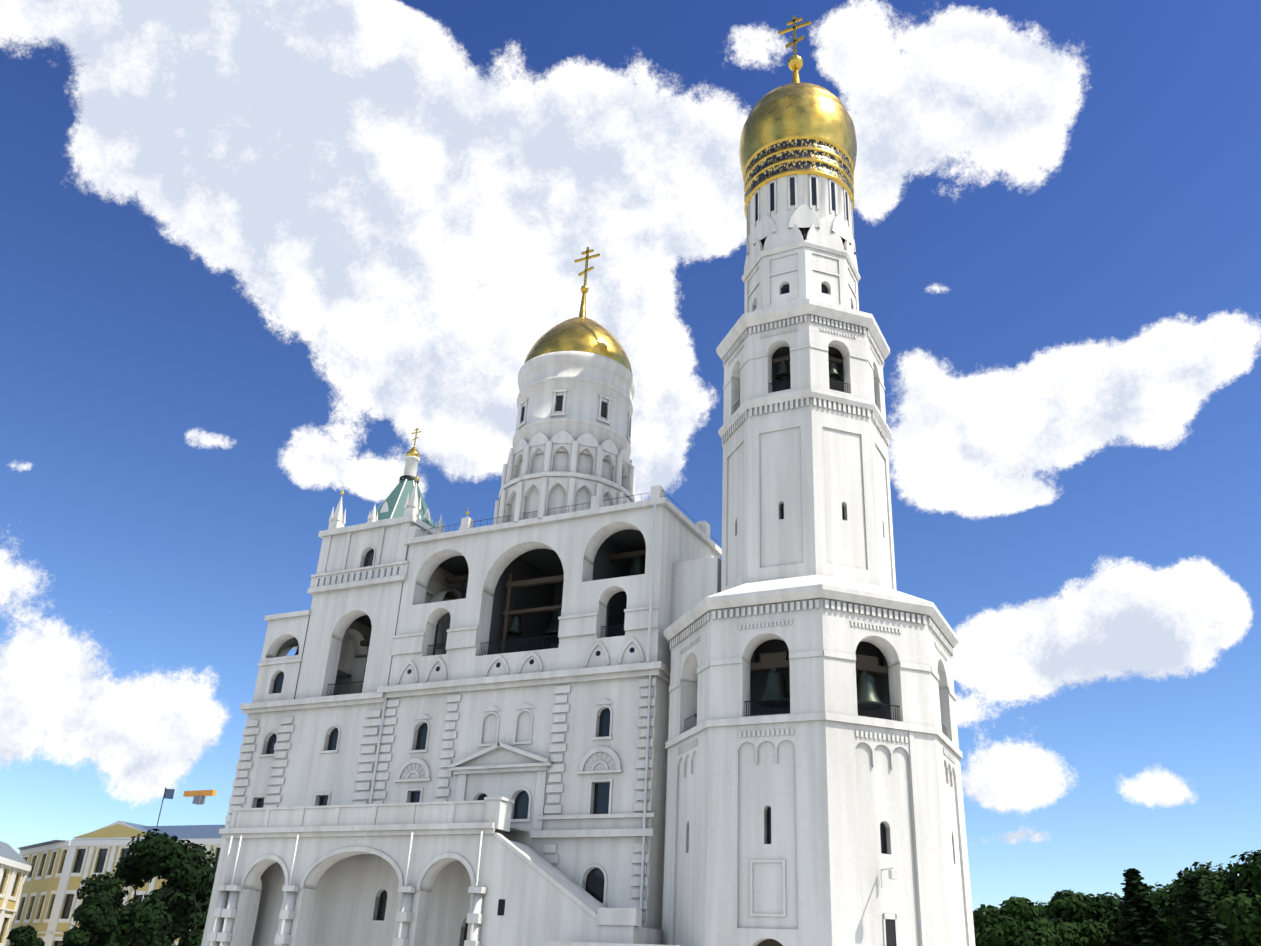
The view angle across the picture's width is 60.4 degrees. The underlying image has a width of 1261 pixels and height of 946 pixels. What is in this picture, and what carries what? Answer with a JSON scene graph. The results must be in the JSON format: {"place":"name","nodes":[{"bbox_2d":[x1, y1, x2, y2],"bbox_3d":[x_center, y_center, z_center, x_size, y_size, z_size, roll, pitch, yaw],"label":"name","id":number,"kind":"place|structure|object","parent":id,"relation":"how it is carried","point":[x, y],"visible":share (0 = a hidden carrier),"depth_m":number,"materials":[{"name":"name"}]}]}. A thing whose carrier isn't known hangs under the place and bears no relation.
{"place":"outdoors","nodes":[
{"label":"outdoors","id":0,"kind":"place"},
{"bbox_2d":[0,841,31,945],"bbox_3d":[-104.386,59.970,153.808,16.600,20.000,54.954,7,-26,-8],"label":"yellow building","id":1,"kind":"structure","parent":0,"point":[15,867],"depth_m":175.91,"materials":[{"name":"paint"}]},
{"bbox_2d":[9,787,224,945],"bbox_3d":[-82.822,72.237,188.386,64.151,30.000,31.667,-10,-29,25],"label":"yellow building","id":2,"kind":"structure","parent":0,"point":[50,902],"depth_m":177.22,"materials":[{"name":"paint"}]},
{"bbox_2d":[0,0,1260,912],"label":"sky","id":3,"kind":"structure","parent":0,"point":[250,250],"materials":[{"name":"blue"}]},
{"bbox_2d":[662,15,974,945],"bbox_3d":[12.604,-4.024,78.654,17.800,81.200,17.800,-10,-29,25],"label":"bell tower","id":4,"kind":"structure","parent":0,"point":[814,795],"depth_m":64.50,"materials":[{"name":"paint"}]},
{"label":"ground","id":5,"kind":"structure","parent":0,"visible":0},
{"bbox_2d":[6,925,44,945],"bbox_3d":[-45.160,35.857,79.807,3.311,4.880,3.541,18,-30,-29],"label":"tree","id":6,"kind":"object","parent":5,"relation":"on","point":[23,936],"visible":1,"depth_m":80.03,"materials":[{"name":"green plant"}]},
{"bbox_2d":[61,891,121,945],"bbox_3d":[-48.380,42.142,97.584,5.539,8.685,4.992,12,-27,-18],"label":"tree","id":7,"kind":"object","parent":5,"relation":"on","point":[96,918],"visible":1,"depth_m":96.87,"materials":[{"name":"green plant"}]},
{"bbox_2d":[69,828,218,945],"bbox_3d":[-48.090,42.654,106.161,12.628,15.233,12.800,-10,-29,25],"label":"tree","id":8,"kind":"object","parent":5,"relation":"on","point":[145,921],"visible":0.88,"depth_m":106.79,"materials":[{"name":"green plant"}]},
{"bbox_2d":[147,866,213,945],"bbox_3d":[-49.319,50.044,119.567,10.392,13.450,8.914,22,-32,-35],"label":"tree","id":9,"kind":"object","parent":5,"relation":"on","point":[196,938],"visible":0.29,"depth_m":117.71,"materials":[{"name":"green plant"}]},
{"bbox_2d":[183,790,216,804],"bbox_3d":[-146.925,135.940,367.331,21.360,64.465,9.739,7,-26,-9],"label":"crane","id":10,"kind":"object","parent":5,"relation":"on","point":[199,796],"visible":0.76,"depth_m":376.33,"materials":[{"name":"orange metal"}]},
{"bbox_2d":[201,428,468,945],"bbox_3d":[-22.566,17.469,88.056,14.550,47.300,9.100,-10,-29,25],"label":"church annex","id":11,"kind":"object","parent":5,"relation":"on","point":[313,710],"visible":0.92,"depth_m":84.64,"materials":[{"name":"white paint"}]},
{"bbox_2d":[205,557,721,945],"bbox_3d":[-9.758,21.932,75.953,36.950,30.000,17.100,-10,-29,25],"label":"porch and stairs","id":12,"kind":"object","parent":5,"relation":"on","point":[524,894],"visible":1,"depth_m":69.56,"materials":[{"name":"paint"}]},
{"bbox_2d":[350,247,721,945],"bbox_3d":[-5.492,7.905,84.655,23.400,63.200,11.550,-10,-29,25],"label":"belfry","id":13,"kind":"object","parent":5,"relation":"on","point":[538,693],"visible":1,"depth_m":77.10,"materials":[{"name":"paint"}]},
{"bbox_2d":[973,904,999,945],"bbox_3d":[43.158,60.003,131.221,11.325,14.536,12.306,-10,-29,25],"label":"tree","id":14,"kind":"object","parent":5,"relation":"on","point":[989,913],"visible":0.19,"depth_m":131.94,"materials":[{"name":"green plant"}]},
{"bbox_2d":[975,896,1088,945],"bbox_3d":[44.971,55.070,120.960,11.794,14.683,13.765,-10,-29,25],"label":"tree","id":15,"kind":"object","parent":5,"relation":"on","point":[1019,921],"visible":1,"depth_m":120.78,"materials":[{"name":"green plant"}]},
{"bbox_2d":[1035,901,1050,918],"bbox_3d":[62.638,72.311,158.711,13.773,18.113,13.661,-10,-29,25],"label":"tree","id":16,"kind":"object","parent":5,"relation":"on","point":[1042,909],"visible":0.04,"depth_m":160.17,"materials":[{"name":"green plant"}]},
{"bbox_2d":[1043,889,1120,945],"bbox_3d":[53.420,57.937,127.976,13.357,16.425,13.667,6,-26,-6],"label":"tree","id":17,"kind":"object","parent":5,"relation":"on","point":[1080,910],"visible":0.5,"depth_m":128.12,"materials":[{"name":"green plant"}]},
{"bbox_2d":[1089,892,1123,912],"bbox_3d":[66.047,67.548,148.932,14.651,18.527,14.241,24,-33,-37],"label":"tree","id":18,"kind":"object","parent":5,"relation":"on","point":[1111,901],"visible":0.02,"depth_m":149.72,"materials":[{"name":"green plant"}]},
{"bbox_2d":[1113,868,1169,945],"bbox_3d":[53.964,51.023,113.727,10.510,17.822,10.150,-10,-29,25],"label":"conifer","id":19,"kind":"object","parent":5,"relation":"on","point":[1139,926],"visible":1,"depth_m":114.71,"materials":[{"name":"green plant"}]},
{"bbox_2d":[1108,882,1175,944],"bbox_3d":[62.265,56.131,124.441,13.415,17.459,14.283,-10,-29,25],"label":"tree","id":20,"kind":"object","parent":5,"relation":"on","point":[1156,896],"depth_m":125.87,"materials":[{"name":"green plant"}]},
{"bbox_2d":[1151,861,1245,945],"bbox_3d":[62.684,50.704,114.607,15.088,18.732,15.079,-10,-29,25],"label":"tree","id":21,"kind":"object","parent":5,"relation":"on","point":[1168,917],"visible":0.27,"depth_m":115.32,"materials":[{"name":"green plant"}]},
{"bbox_2d":[1174,872,1227,945],"bbox_3d":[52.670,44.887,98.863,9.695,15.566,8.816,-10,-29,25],"label":"conifer","id":22,"kind":"object","parent":5,"relation":"on","point":[1201,927],"visible":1,"depth_m":100.04,"materials":[{"name":"green plant"}]},
{"bbox_2d":[1209,849,1260,945],"bbox_3d":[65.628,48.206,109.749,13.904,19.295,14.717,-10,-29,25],"label":"tree","id":23,"kind":"object","parent":5,"relation":"on","point":[1239,915],"visible":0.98,"depth_m":108.70,"materials":[{"name":"green plant"}]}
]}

